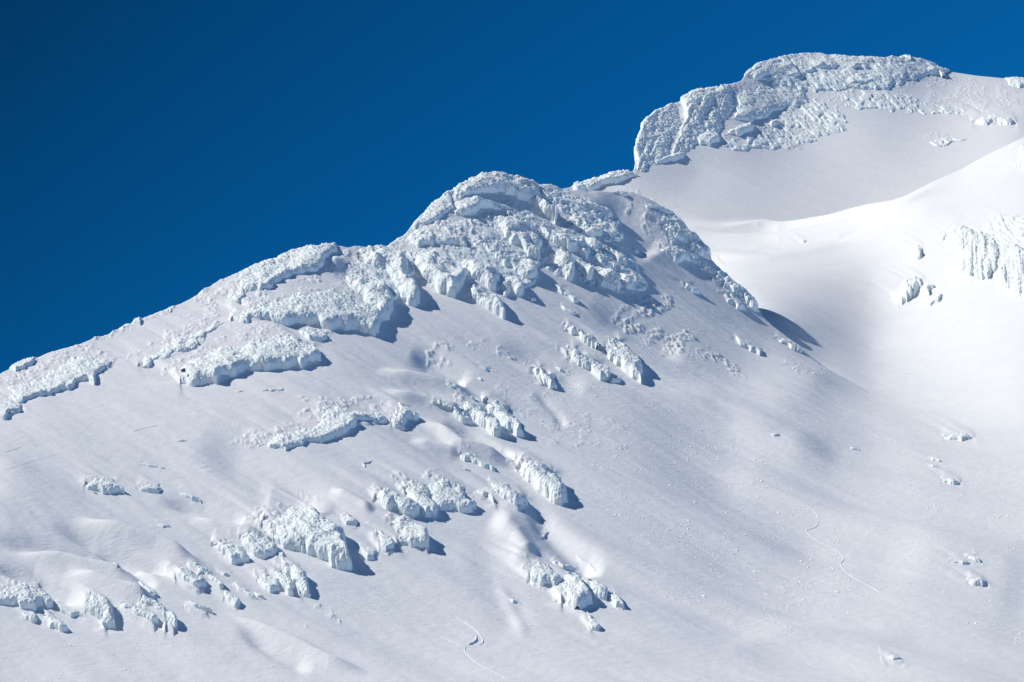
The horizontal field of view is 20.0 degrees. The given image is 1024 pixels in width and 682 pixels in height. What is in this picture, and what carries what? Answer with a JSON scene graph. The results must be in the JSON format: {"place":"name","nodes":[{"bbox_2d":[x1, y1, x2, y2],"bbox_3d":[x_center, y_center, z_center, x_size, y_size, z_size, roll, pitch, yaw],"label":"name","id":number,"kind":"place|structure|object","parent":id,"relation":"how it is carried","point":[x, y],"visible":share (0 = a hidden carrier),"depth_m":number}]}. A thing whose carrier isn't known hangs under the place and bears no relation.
{"place":"outdoors","nodes":[
{"label":"outdoors","id":0,"kind":"place"},
{"bbox_2d":[0,71,1023,681],"bbox_3d":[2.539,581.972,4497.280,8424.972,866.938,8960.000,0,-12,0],"label":"mountain","id":1,"kind":"structure","parent":0,"point":[866,203],"depth_m":1204.46},
{"bbox_2d":[0,400,21,419],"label":"rime outcrop","id":2,"kind":"object","parent":1,"relation":"on","point":[6,407],"visible":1,"depth_m":1199.37},
{"bbox_2d":[9,357,37,371],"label":"rime outcrop","id":3,"kind":"object","parent":1,"relation":"on","point":[23,364],"visible":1,"depth_m":1268.43},
{"bbox_2d":[0,582,53,610],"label":"rime outcrop","id":4,"kind":"object","parent":1,"relation":"on","point":[23,595],"visible":1,"depth_m":1012.52},
{"bbox_2d":[21,612,37,622],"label":"rime outcrop","id":5,"kind":"object","parent":1,"relation":"on","point":[31,617],"visible":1,"depth_m":1001.47},
{"bbox_2d":[43,615,68,631],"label":"rime outcrop","id":6,"kind":"object","parent":1,"relation":"on","point":[58,624],"visible":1,"depth_m":996.04},
{"bbox_2d":[7,355,113,403],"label":"rime outcrop","id":7,"kind":"object","parent":1,"relation":"on","point":[67,375],"visible":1,"depth_m":1244.83},
{"bbox_2d":[56,604,82,617],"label":"rime tuft","id":8,"kind":"object","parent":1,"relation":"on","point":[70,613],"visible":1,"depth_m":1006.69},
{"bbox_2d":[86,594,115,628],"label":"rime outcrop","id":9,"kind":"object","parent":1,"relation":"on","point":[99,606],"visible":1,"depth_m":1003.39},
{"bbox_2d":[84,478,124,493],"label":"rime outcrop","id":10,"kind":"object","parent":1,"relation":"on","point":[102,485],"visible":1,"depth_m":1109.54},
{"bbox_2d":[120,601,158,624],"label":"rime outcrop","id":11,"kind":"object","parent":1,"relation":"on","point":[145,613],"visible":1,"depth_m":999.23},
{"bbox_2d":[139,484,160,492],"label":"rime tuft","id":12,"kind":"object","parent":1,"relation":"on","point":[150,488],"visible":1,"depth_m":1113.81},
{"bbox_2d":[138,593,177,628],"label":"rime outcrop","id":13,"kind":"object","parent":1,"relation":"on","point":[170,616],"visible":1,"depth_m":1001.09},
{"bbox_2d":[140,321,224,367],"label":"rime outcrop","id":14,"kind":"object","parent":1,"relation":"on","point":[178,344],"visible":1,"depth_m":1288.42},
{"bbox_2d":[175,567,205,587],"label":"rime outcrop","id":15,"kind":"object","parent":1,"relation":"on","point":[191,577],"visible":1,"depth_m":1027.47},
{"bbox_2d":[180,492,200,502],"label":"rime tuft","id":16,"kind":"object","parent":1,"relation":"on","point":[191,497],"visible":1,"depth_m":1109.94},
{"bbox_2d":[186,600,212,613],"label":"rime outcrop","id":17,"kind":"object","parent":1,"relation":"on","point":[202,607],"visible":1,"depth_m":1006.17},
{"bbox_2d":[193,565,223,588],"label":"rime outcrop","id":18,"kind":"object","parent":1,"relation":"on","point":[211,576],"visible":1,"depth_m":1032.57},
{"bbox_2d":[212,541,249,564],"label":"rime outcrop","id":19,"kind":"object","parent":1,"relation":"on","point":[235,554],"visible":1,"depth_m":1055.07},
{"bbox_2d":[224,589,240,608],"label":"rime outcrop","id":20,"kind":"object","parent":1,"relation":"on","point":[234,600],"visible":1,"depth_m":1013.58},
{"bbox_2d":[180,336,321,385],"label":"rime outcrop","id":21,"kind":"object","parent":1,"relation":"on","point":[286,352],"visible":1,"depth_m":1265.05},
{"bbox_2d":[239,531,277,558],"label":"rime outcrop","id":22,"kind":"object","parent":1,"relation":"on","point":[256,544],"visible":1,"depth_m":1060.42},
{"bbox_2d":[257,569,279,592],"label":"rime outcrop","id":23,"kind":"object","parent":1,"relation":"on","point":[269,583],"visible":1,"depth_m":1031.36},
{"bbox_2d":[228,242,336,303],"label":"rime outcrop","id":24,"kind":"object","parent":1,"relation":"on","point":[268,273],"visible":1,"depth_m":1391.37},
{"bbox_2d":[275,571,294,595],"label":"rime outcrop","id":25,"kind":"object","parent":1,"relation":"on","point":[287,584],"visible":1,"depth_m":1030.45},
{"bbox_2d":[283,565,310,597],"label":"rime outcrop","id":26,"kind":"object","parent":1,"relation":"on","point":[297,574],"visible":1,"depth_m":1033.37},
{"bbox_2d":[260,506,352,570],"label":"ice cliff","id":27,"kind":"structure","parent":1,"relation":"on","point":[309,531],"depth_m":1065.52},
{"bbox_2d":[232,287,381,335],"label":"rime outcrop","id":28,"kind":"object","parent":1,"relation":"on","point":[332,309],"visible":1,"depth_m":1330.63},
{"bbox_2d":[299,328,326,341],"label":"rime outcrop","id":29,"kind":"object","parent":1,"relation":"on","point":[311,334],"visible":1,"depth_m":1306.37},
{"bbox_2d":[257,405,386,450],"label":"rime outcrop","id":30,"kind":"object","parent":1,"relation":"on","point":[337,421],"visible":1,"depth_m":1187.45},
{"bbox_2d":[341,514,357,524],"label":"rime outcrop","id":31,"kind":"object","parent":1,"relation":"on","point":[348,519],"visible":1,"depth_m":1087.58},
{"bbox_2d":[360,546,377,559],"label":"rime tuft","id":32,"kind":"object","parent":1,"relation":"on","point":[369,553],"visible":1,"depth_m":1061.86},
{"bbox_2d":[346,271,393,320],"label":"ice cliff","id":33,"kind":"structure","parent":1,"relation":"on","point":[371,291],"depth_m":1374.52},
{"bbox_2d":[345,250,414,302],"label":"rime outcrop","id":34,"kind":"object","parent":1,"relation":"on","point":[374,272],"visible":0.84,"depth_m":1414.69},
{"bbox_2d":[375,529,394,552],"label":"rime outcrop","id":35,"kind":"object","parent":1,"relation":"on","point":[387,541],"visible":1,"depth_m":1069.15},
{"bbox_2d":[357,245,419,306],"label":"ice cliff","id":36,"kind":"structure","parent":1,"relation":"on","point":[394,264],"depth_m":1419.48},
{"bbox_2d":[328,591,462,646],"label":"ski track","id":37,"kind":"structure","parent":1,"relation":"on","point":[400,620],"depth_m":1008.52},
{"bbox_2d":[376,488,420,516],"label":"rime outcrop","id":38,"kind":"object","parent":1,"relation":"on","point":[388,498],"visible":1,"depth_m":1110.00},
{"bbox_2d":[390,402,418,429],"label":"rime outcrop","id":39,"kind":"object","parent":1,"relation":"on","point":[401,415],"visible":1,"depth_m":1219.07},
{"bbox_2d":[388,515,429,549],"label":"rime outcrop","id":40,"kind":"object","parent":1,"relation":"on","point":[413,534],"visible":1,"depth_m":1078.85},
{"bbox_2d":[401,480,437,518],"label":"rime outcrop","id":41,"kind":"object","parent":1,"relation":"on","point":[417,492],"visible":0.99,"depth_m":1122.60},
{"bbox_2d":[411,189,453,230],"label":"rime outcrop","id":42,"kind":"object","parent":1,"relation":"on","point":[439,208],"visible":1,"depth_m":1501.92},
{"bbox_2d":[408,223,466,247],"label":"rime outcrop","id":43,"kind":"object","parent":1,"relation":"on","point":[426,235],"visible":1,"depth_m":1468.02},
{"bbox_2d":[411,250,468,297],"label":"ice cliff","id":44,"kind":"structure","parent":1,"relation":"on","point":[445,275],"depth_m":1420.17},
{"bbox_2d":[431,399,472,424],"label":"rime outcrop","id":45,"kind":"object","parent":1,"relation":"on","point":[462,418],"visible":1,"depth_m":1239.52},
{"bbox_2d":[428,476,476,512],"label":"rime outcrop","id":46,"kind":"object","parent":1,"relation":"on","point":[447,494],"visible":1,"depth_m":1128.20},
{"bbox_2d":[446,382,474,399],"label":"rime outcrop","id":47,"kind":"object","parent":1,"relation":"on","point":[454,385],"visible":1,"depth_m":1270.30},
{"bbox_2d":[460,452,494,470],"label":"rime outcrop","id":48,"kind":"object","parent":1,"relation":"on","point":[468,456],"visible":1,"depth_m":1183.21},
{"bbox_2d":[460,259,499,291],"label":"ice cliff","id":49,"kind":"structure","parent":1,"relation":"on","point":[487,276],"depth_m":1427.68},
{"bbox_2d":[463,401,500,437],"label":"rime outcrop","id":50,"kind":"object","parent":1,"relation":"on","point":[484,418],"visible":1,"depth_m":1237.15},
{"bbox_2d":[453,195,511,215],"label":"rime outcrop","id":51,"kind":"object","parent":1,"relation":"on","point":[471,205],"visible":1,"depth_m":1512.17},
{"bbox_2d":[470,283,505,318],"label":"ice cliff","id":52,"kind":"structure","parent":1,"relation":"on","point":[493,303],"depth_m":1396.77},
{"bbox_2d":[453,171,538,201],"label":"rime outcrop","id":53,"kind":"object","parent":1,"relation":"on","point":[520,187],"visible":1,"depth_m":1545.62},
{"bbox_2d":[468,233,537,278],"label":"rime outcrop","id":54,"kind":"object","parent":1,"relation":"on","point":[524,268],"visible":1,"depth_m":1457.94},
{"bbox_2d":[485,400,524,436],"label":"rime outcrop","id":55,"kind":"object","parent":1,"relation":"on","point":[509,422],"visible":0.98,"depth_m":1241.66},
{"bbox_2d":[490,482,527,504],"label":"rime outcrop","id":56,"kind":"object","parent":1,"relation":"on","point":[507,492],"visible":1,"depth_m":1138.68},
{"bbox_2d":[500,275,523,297],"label":"ice cliff","id":57,"kind":"structure","parent":1,"relation":"on","point":[514,285],"depth_m":1423.57},
{"bbox_2d":[493,214,541,259],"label":"rime outcrop","id":58,"kind":"object","parent":1,"relation":"on","point":[524,235],"visible":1,"depth_m":1489.67},
{"bbox_2d":[412,210,646,290],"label":"rime outcrop","id":59,"kind":"object","parent":1,"relation":"on","point":[489,233],"visible":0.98,"depth_m":1487.15},
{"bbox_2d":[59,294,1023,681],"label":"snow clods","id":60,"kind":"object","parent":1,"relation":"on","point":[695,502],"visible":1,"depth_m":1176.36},
{"bbox_2d":[528,190,557,222],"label":"ice cliff","id":61,"kind":"structure","parent":1,"relation":"on","point":[544,207],"depth_m":1539.25},
{"bbox_2d":[520,459,567,505],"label":"rime outcrop","id":62,"kind":"object","parent":1,"relation":"on","point":[542,479],"visible":1,"depth_m":1163.68},
{"bbox_2d":[532,366,556,388],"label":"rime outcrop","id":63,"kind":"object","parent":1,"relation":"on","point":[546,378],"visible":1,"depth_m":1314.49},
{"bbox_2d":[530,562,561,586],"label":"rime outcrop","id":64,"kind":"object","parent":1,"relation":"on","point":[542,574],"visible":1,"depth_m":1047.98},
{"bbox_2d":[541,190,563,202],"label":"rime outcrop","id":65,"kind":"object","parent":1,"relation":"on","point":[549,196],"visible":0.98,"depth_m":1562.52},
{"bbox_2d":[538,226,590,259],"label":"rime outcrop","id":66,"kind":"object","parent":1,"relation":"on","point":[572,244],"visible":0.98,"depth_m":1501.03},
{"bbox_2d":[554,249,575,280],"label":"ice cliff","id":67,"kind":"structure","parent":1,"relation":"on","point":[564,261],"depth_m":1470.02},
{"bbox_2d":[556,285,578,302],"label":"rime tuft","id":68,"kind":"object","parent":1,"relation":"on","point":[573,298],"visible":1,"depth_m":1436.95},
{"bbox_2d":[562,573,592,609],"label":"rime outcrop","id":69,"kind":"object","parent":1,"relation":"on","point":[579,593],"visible":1,"depth_m":1032.40},
{"bbox_2d":[539,184,623,242],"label":"rime outcrop","id":70,"kind":"object","parent":1,"relation":"on","point":[569,205],"visible":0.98,"depth_m":1559.82},
{"bbox_2d":[564,326,598,348],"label":"rime outcrop","id":71,"kind":"object","parent":1,"relation":"on","point":[588,339],"visible":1,"depth_m":1380.34},
{"bbox_2d":[576,260,593,279],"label":"ice cliff","id":72,"kind":"structure","parent":1,"relation":"on","point":[586,270],"depth_m":1473.33},
{"bbox_2d":[570,216,602,237],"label":"rime outcrop","id":73,"kind":"object","parent":1,"relation":"on","point":[585,226],"visible":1,"depth_m":1533.92},
{"bbox_2d":[565,344,609,380],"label":"rime outcrop","id":74,"kind":"object","parent":1,"relation":"on","point":[600,372],"visible":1,"depth_m":1344.50},
{"bbox_2d":[585,237,597,249],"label":"rime outcrop","id":75,"kind":"object","parent":1,"relation":"on","point":[592,242],"visible":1,"depth_m":1516.36},
{"bbox_2d":[586,611,600,630],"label":"snow hummock","id":76,"kind":"object","parent":1,"relation":"on","point":[594,625],"visible":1,"depth_m":1007.46},
{"bbox_2d":[587,580,607,599],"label":"rime outcrop","id":77,"kind":"object","parent":1,"relation":"on","point":[599,590],"visible":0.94,"depth_m":1041.94},
{"bbox_2d":[594,203,612,217],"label":"rime outcrop","id":78,"kind":"object","parent":1,"relation":"on","point":[608,213],"visible":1,"depth_m":1570.62},
{"bbox_2d":[572,169,636,191],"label":"rime outcrop","id":79,"kind":"object","parent":1,"relation":"on","point":[594,183],"visible":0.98,"depth_m":2153.35},
{"bbox_2d":[593,266,620,291],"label":"ice cliff","id":80,"kind":"structure","parent":1,"relation":"on","point":[608,278],"depth_m":1473.12},
{"bbox_2d":[592,253,634,289],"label":"rime outcrop","id":81,"kind":"object","parent":1,"relation":"on","point":[628,280],"visible":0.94,"depth_m":1492.34},
{"bbox_2d":[610,592,624,608],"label":"rime outcrop","id":82,"kind":"object","parent":1,"relation":"on","point":[617,601],"visible":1,"depth_m":1032.75},
{"bbox_2d":[610,249,626,265],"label":"rime outcrop","id":83,"kind":"object","parent":1,"relation":"on","point":[621,258],"visible":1,"depth_m":1511.31},
{"bbox_2d":[607,338,642,383],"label":"rime outcrop","id":84,"kind":"object","parent":1,"relation":"on","point":[625,358],"visible":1,"depth_m":1361.21},
{"bbox_2d":[634,101,681,171],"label":"ice cliff","id":85,"kind":"structure","parent":1,"relation":"on","point":[659,128],"depth_m":2248.65},
{"bbox_2d":[643,203,674,213],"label":"rime outcrop","id":86,"kind":"object","parent":1,"relation":"on","point":[648,206],"visible":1,"depth_m":1596.12},
{"bbox_2d":[655,152,684,162],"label":"rime outcrop","id":87,"kind":"object","parent":1,"relation":"on","point":[676,156],"visible":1,"depth_m":2211.78},
{"bbox_2d":[660,246,690,263],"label":"rime outcrop","id":88,"kind":"object","parent":1,"relation":"on","point":[676,254],"visible":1,"depth_m":1553.21},
{"bbox_2d":[660,214,710,259],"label":"rime outcrop","id":89,"kind":"object","parent":1,"relation":"on","point":[677,228],"visible":1,"depth_m":1576.98},
{"bbox_2d":[685,283,699,293],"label":"rime tuft","id":90,"kind":"object","parent":1,"relation":"on","point":[690,288],"visible":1,"depth_m":1517.44},
{"bbox_2d":[672,84,739,152],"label":"ice cliff","id":91,"kind":"structure","parent":1,"relation":"on","point":[708,109],"depth_m":2313.92},
{"bbox_2d":[697,132,719,146],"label":"rime outcrop","id":92,"kind":"object","parent":1,"relation":"on","point":[708,138],"visible":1,"depth_m":2261.24},
{"bbox_2d":[656,223,762,315],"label":"rime outcrop","id":93,"kind":"object","parent":1,"relation":"on","point":[701,263],"visible":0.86,"depth_m":1558.36},
{"bbox_2d":[723,294,745,310],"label":"rime tuft","id":94,"kind":"object","parent":1,"relation":"on","point":[738,304],"visible":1,"depth_m":1526.03},
{"bbox_2d":[718,268,761,314],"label":"rime outcrop","id":95,"kind":"object","parent":1,"relation":"on","point":[744,293],"visible":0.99,"depth_m":1544.07},
{"bbox_2d":[727,122,753,136],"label":"rime outcrop","id":96,"kind":"object","parent":1,"relation":"on","point":[739,130],"visible":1,"depth_m":2293.11},
{"bbox_2d":[736,336,760,355],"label":"rime tuft","id":97,"kind":"object","parent":1,"relation":"on","point":[751,347],"visible":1,"depth_m":1458.64},
{"bbox_2d":[734,84,809,121],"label":"ice cliff","id":98,"kind":"structure","parent":1,"relation":"on","point":[761,102],"depth_m":2390.58},
{"bbox_2d":[748,58,799,80],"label":"rime outcrop","id":99,"kind":"object","parent":1,"relation":"on","point":[787,68],"visible":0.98,"depth_m":2480.18},
{"bbox_2d":[722,98,846,150],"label":"rime outcrop","id":100,"kind":"object","parent":1,"relation":"on","point":[837,120],"visible":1,"depth_m":2338.42},
{"bbox_2d":[779,338,802,352],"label":"rime outcrop","id":101,"kind":"object","parent":1,"relation":"on","point":[792,345],"visible":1,"depth_m":1495.44},
{"bbox_2d":[797,54,873,71],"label":"rime outcrop","id":102,"kind":"object","parent":1,"relation":"on","point":[834,61],"visible":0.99,"depth_m":2538.97},
{"bbox_2d":[744,52,938,91],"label":"rime outcrop","id":103,"kind":"object","parent":1,"relation":"on","point":[887,73],"visible":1,"depth_m":2511.70},
{"bbox_2d":[846,73,879,83],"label":"rime outcrop","id":104,"kind":"object","parent":1,"relation":"on","point":[851,79],"visible":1,"depth_m":2495.47},
{"bbox_2d":[840,88,967,115],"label":"rime-covered outcrop","id":105,"kind":"object","parent":1,"relation":"on","point":[868,99],"visible":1,"depth_m":2435.76},
{"bbox_2d":[898,276,921,304],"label":"rime outcrop","id":106,"kind":"object","parent":1,"relation":"on","point":[909,288],"visible":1,"depth_m":1705.95},
{"bbox_2d":[914,245,922,260],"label":"rime outcrop","id":107,"kind":"object","parent":1,"relation":"on","point":[918,250],"visible":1,"depth_m":1770.49},
{"bbox_2d":[921,282,933,295],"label":"rime outcrop","id":108,"kind":"object","parent":1,"relation":"on","point":[926,288],"visible":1,"depth_m":1696.15},
{"bbox_2d":[925,60,949,77],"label":"rime outcrop","id":109,"kind":"object","parent":1,"relation":"on","point":[934,68],"visible":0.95,"depth_m":2601.10},
{"bbox_2d":[930,137,966,146],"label":"rime tuft","id":110,"kind":"object","parent":1,"relation":"on","point":[940,143],"visible":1,"depth_m":2305.46},
{"bbox_2d":[944,433,972,440],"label":"snow hummock","id":111,"kind":"object","parent":1,"relation":"on","point":[960,436],"visible":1,"depth_m":1315.65},
{"bbox_2d":[969,577,984,586],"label":"snow hummock","id":112,"kind":"object","parent":1,"relation":"on","point":[978,581],"visible":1,"depth_m":1093.60},
{"bbox_2d":[956,225,999,280],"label":"ice cliff","id":113,"kind":"structure","parent":1,"relation":"on","point":[979,251],"depth_m":1704.37},
{"bbox_2d":[938,214,1023,298],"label":"rime outcrop","id":114,"kind":"object","parent":1,"relation":"on","point":[1008,232],"visible":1,"depth_m":1719.93},
{"bbox_2d":[974,115,1014,124],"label":"rime outcrop","id":115,"kind":"object","parent":1,"relation":"on","point":[987,120],"visible":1,"depth_m":2361.01},
{"bbox_2d":[998,244,1023,292],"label":"ice cliff","id":116,"kind":"structure","parent":1,"relation":"on","point":[1011,270],"depth_m":1640.37},
{"bbox_2d":[1005,77,1023,87],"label":"rime tuft","id":117,"kind":"object","parent":1,"relation":"on","point":[1017,82],"visible":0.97,"depth_m":2586.50},
{"bbox_2d":[1015,143,1023,169],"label":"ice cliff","id":118,"kind":"structure","parent":1,"relation":"on","point":[1020,163],"depth_m":1854.45},
{"bbox_2d":[0,0,1023,373],"label":"sky","id":119,"kind":"structure","parent":0,"point":[153,153]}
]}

